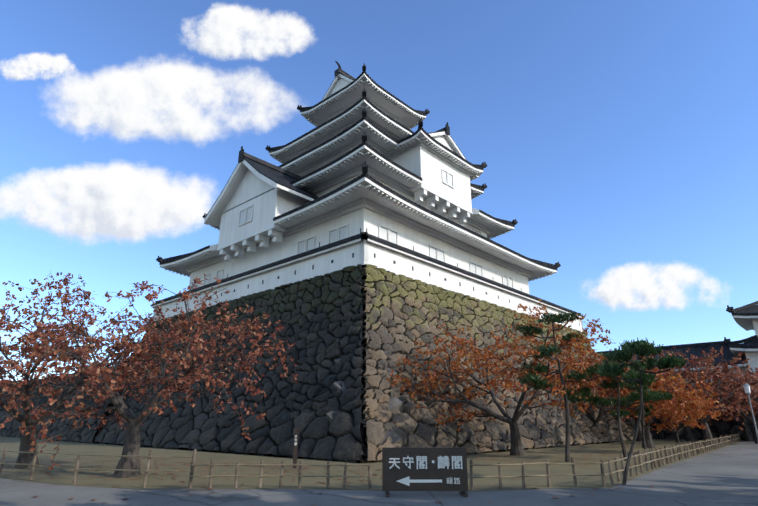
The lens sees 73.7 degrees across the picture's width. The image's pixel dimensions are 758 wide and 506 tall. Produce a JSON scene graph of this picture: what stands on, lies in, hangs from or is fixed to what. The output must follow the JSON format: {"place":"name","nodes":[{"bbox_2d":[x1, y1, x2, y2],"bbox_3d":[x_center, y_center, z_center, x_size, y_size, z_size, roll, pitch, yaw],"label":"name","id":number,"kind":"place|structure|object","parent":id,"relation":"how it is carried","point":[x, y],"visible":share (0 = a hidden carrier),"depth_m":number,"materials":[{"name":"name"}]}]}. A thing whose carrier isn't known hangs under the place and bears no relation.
{"place":"outdoors","nodes":[
{"label":"outdoors","id":0,"kind":"place"},
{"bbox_2d":[0,53,74,79],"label":"cloud","id":1,"kind":"structure","parent":0,"point":[31,65],"depth_m":3272.30,"materials":[{"name":"white"}]},
{"bbox_2d":[0,163,212,242],"bbox_3d":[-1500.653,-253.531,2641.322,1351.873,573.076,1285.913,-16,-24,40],"label":"cloud","id":2,"kind":"structure","parent":0,"point":[116,201],"depth_m":2642.34,"materials":[{"name":"white"}]},
{"bbox_2d":[54,61,295,141],"bbox_3d":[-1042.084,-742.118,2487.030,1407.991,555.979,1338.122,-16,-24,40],"label":"cloud","id":3,"kind":"structure","parent":0,"point":[163,100],"depth_m":2486.98,"materials":[{"name":"white"}]},
{"bbox_2d":[183,5,312,59],"bbox_3d":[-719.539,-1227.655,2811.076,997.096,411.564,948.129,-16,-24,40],"label":"cloud","id":4,"kind":"structure","parent":0,"point":[233,31],"depth_m":2810.86,"materials":[{"name":"white"}]},
{"bbox_2d":[0,436,743,491],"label":"ground","id":5,"kind":"structure","parent":0,"point":[551,455],"depth_m":19.09,"materials":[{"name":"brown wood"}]},
{"bbox_2d":[0,272,179,468],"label":"cherry","id":6,"kind":"object","parent":5,"relation":"on","point":[25,446],"visible":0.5,"depth_m":19.55,"materials":[{"name":"red plant"}]},
{"bbox_2d":[0,446,196,487],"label":"fence","id":7,"kind":"object","parent":5,"relation":"on","point":[146,470],"visible":0.85,"depth_m":14.19,"materials":[{"name":"brown wood"}]},
{"bbox_2d":[0,272,298,477],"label":"cherry","id":8,"kind":"object","parent":5,"relation":"on","point":[110,389],"visible":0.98,"depth_m":16.49,"materials":[{"name":"red plant"}]},
{"bbox_2d":[61,264,366,462],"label":"stone wall","id":9,"kind":"structure","parent":5,"relation":"on","point":[310,313],"depth_m":30.84,"materials":[{"name":"stone"}]},
{"bbox_2d":[188,459,370,488],"bbox_3d":[-2.648,5.997,13.614,4.914,0.825,0.322,-1,-18,2],"label":"fence","id":10,"kind":"object","parent":5,"relation":"on","point":[261,465],"visible":0.85,"depth_m":13.62,"materials":[{"name":"brown wood"}]},
{"bbox_2d":[293,428,298,467],"bbox_3d":[-3.209,7.509,19.474,0.180,1.450,0.180,0,-18,0],"label":"marker post","id":11,"kind":"object","parent":5,"relation":"on","point":[295,450],"visible":1,"depth_m":19.44,"materials":[{"name":"brown"}]},
{"bbox_2d":[326,268,402,461],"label":"base corner stones","id":12,"kind":"object","parent":5,"relation":"on","point":[395,403],"visible":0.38,"depth_m":25.58,"materials":[{"name":"grey stone"}]},
{"bbox_2d":[4,445,752,505],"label":"fallen leaves","id":13,"kind":"object","parent":5,"relation":"on","point":[325,467],"visible":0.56,"depth_m":18.56,"materials":[{"name":"orange plant"}]},
{"bbox_2d":[362,264,653,462],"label":"stone wall","id":14,"kind":"structure","parent":5,"relation":"on","point":[418,310],"depth_m":32.02,"materials":[{"name":"stone"}]},
{"bbox_2d":[150,61,584,331],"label":"keep","id":15,"kind":"structure","parent":14,"relation":"on","point":[363,174],"depth_m":44.34,"materials":[{"name":"paint"}]},
{"bbox_2d":[387,299,630,455],"bbox_3d":[6.725,6.849,27.504,13.152,8.097,11.404,-16,-24,40],"label":"cherry","id":16,"kind":"object","parent":5,"relation":"on","point":[516,448],"visible":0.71,"depth_m":26.75,"materials":[{"name":"orange plant"}]},
{"bbox_2d":[470,458,604,489],"bbox_3d":[4.229,5.990,13.630,3.873,0.849,0.376,3,-19,-10],"label":"fence","id":17,"kind":"object","parent":5,"relation":"on","point":[548,475],"visible":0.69,"depth_m":13.71,"materials":[{"name":"brown wood"}]},
{"bbox_2d":[515,311,612,461],"bbox_3d":[8.307,6.059,23.360,4.588,6.684,3.968,2,-19,-7],"label":"pine","id":18,"kind":"object","parent":5,"relation":"on","point":[549,348],"visible":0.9,"depth_m":22.89,"materials":[{"name":"green plant"}]},
{"bbox_2d":[542,357,643,442],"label":"cherry","id":19,"kind":"object","parent":5,"relation":"on","point":[601,415],"visible":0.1,"depth_m":41.44,"materials":[{"name":"orange plant"}]},
{"bbox_2d":[585,360,662,460],"bbox_3d":[11.607,7.264,23.760,2.915,4.629,3.115,12,-22,-33],"label":"pine","id":20,"kind":"object","parent":5,"relation":"on","point":[618,413],"visible":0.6,"depth_m":24.04,"materials":[{"name":"green plant"}]},
{"bbox_2d":[593,337,686,484],"bbox_3d":[7.770,4.569,14.804,1.936,4.122,2.369,6,-19,-17],"label":"pine","id":21,"kind":"object","parent":5,"relation":"on","point":[642,348],"visible":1,"depth_m":15.00,"materials":[{"name":"green plant"}]},
{"bbox_2d":[608,360,672,454],"bbox_3d":[14.255,8.453,27.953,3.150,5.031,3.467,-1,-18,3],"label":"pine","id":22,"kind":"object","parent":5,"relation":"on","point":[666,395],"visible":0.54,"depth_m":27.87,"materials":[{"name":"green plant"}]},
{"bbox_2d":[579,356,705,441],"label":"cherry","id":23,"kind":"object","parent":5,"relation":"on","point":[639,437],"visible":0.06,"depth_m":44.55,"materials":[{"name":"orange plant"}]},
{"bbox_2d":[578,350,719,447],"bbox_3d":[18.406,9.982,34.371,7.964,6.361,9.405,-16,-24,40],"label":"cherry","id":24,"kind":"object","parent":5,"relation":"on","point":[648,437],"visible":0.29,"depth_m":33.27,"materials":[{"name":"orange plant"}]},
{"bbox_2d":[600,433,741,486],"bbox_3d":[29.714,15.596,42.511,0.658,0.853,76.786,-14,-23,35],"label":"fence","id":25,"kind":"object","parent":5,"relation":"on","point":[736,437],"visible":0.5,"depth_m":21.12,"materials":[{"name":"brown wood"}]},
{"bbox_2d":[625,386,721,452],"bbox_3d":[17.041,9.418,28.468,4.340,3.705,4.548,8,-20,-23],"label":"autumn tree","id":26,"kind":"object","parent":5,"relation":"on","point":[686,408],"visible":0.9,"depth_m":28.11,"materials":[{"name":"orange plant"}]},
{"bbox_2d":[614,347,752,440],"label":"cherry","id":27,"kind":"object","parent":5,"relation":"on","point":[689,436],"visible":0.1,"depth_m":45.38,"materials":[{"name":"orange plant"}]},
{"bbox_2d":[631,347,757,444],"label":"cherry","id":28,"kind":"object","parent":5,"relation":"on","point":[720,387],"visible":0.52,"depth_m":37.80,"materials":[{"name":"orange plant"}]},
{"bbox_2d":[0,441,757,505],"bbox_3d":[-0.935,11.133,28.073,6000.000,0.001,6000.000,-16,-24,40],"label":"ground","id":29,"kind":"structure","parent":0,"point":[726,476],"depth_m":12.36,"materials":[{"name":"grey asphalt"}]},
{"bbox_2d":[0,365,120,442],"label":"wall","id":30,"kind":"structure","parent":29,"relation":"on","point":[11,428],"depth_m":48.65,"materials":[{"name":"stone"}]},
{"bbox_2d":[382,447,467,496],"bbox_3d":[1.121,5.344,12.379,2.080,1.080,0.640,0,-18,0],"label":"sign board","id":31,"kind":"object","parent":29,"relation":"on","point":[424,468],"visible":1,"depth_m":12.36,"materials":[{"name":"black metal"}]},
{"bbox_2d":[595,301,757,439],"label":"background building","id":32,"kind":"structure","parent":29,"relation":"on","point":[745,317],"depth_m":49.12,"materials":[{"name":"tile"}]},
{"bbox_2d":[645,395,757,439],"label":"wall","id":33,"kind":"structure","parent":29,"relation":"on","point":[719,427],"depth_m":47.72,"materials":[{"name":"stone"}]},
{"bbox_2d":[688,369,757,440],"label":"autumn tree","id":34,"kind":"object","parent":29,"relation":"on","point":[748,436],"visible":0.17,"depth_m":45.13,"materials":[{"name":"orange plant"}]},
{"bbox_2d":[697,366,757,443],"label":"autumn tree","id":35,"kind":"object","parent":29,"relation":"on","point":[744,415],"visible":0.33,"depth_m":41.07,"materials":[{"name":"orange plant"}]},
{"bbox_2d":[743,383,757,441],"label":"lamp post","id":36,"kind":"object","parent":29,"relation":"on","point":[746,386],"visible":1,"depth_m":33.74,"materials":[{"name":"silver metal"}]},
{"bbox_2d":[0,0,757,380],"label":"sky","id":37,"kind":"structure","parent":0,"point":[614,134],"materials":[{"name":"blue"}]},
{"bbox_2d":[589,263,719,310],"bbox_3d":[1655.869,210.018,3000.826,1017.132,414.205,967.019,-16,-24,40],"label":"cloud","id":38,"kind":"structure","parent":0,"point":[639,287],"depth_m":3000.13,"materials":[{"name":"white"}]}
]}

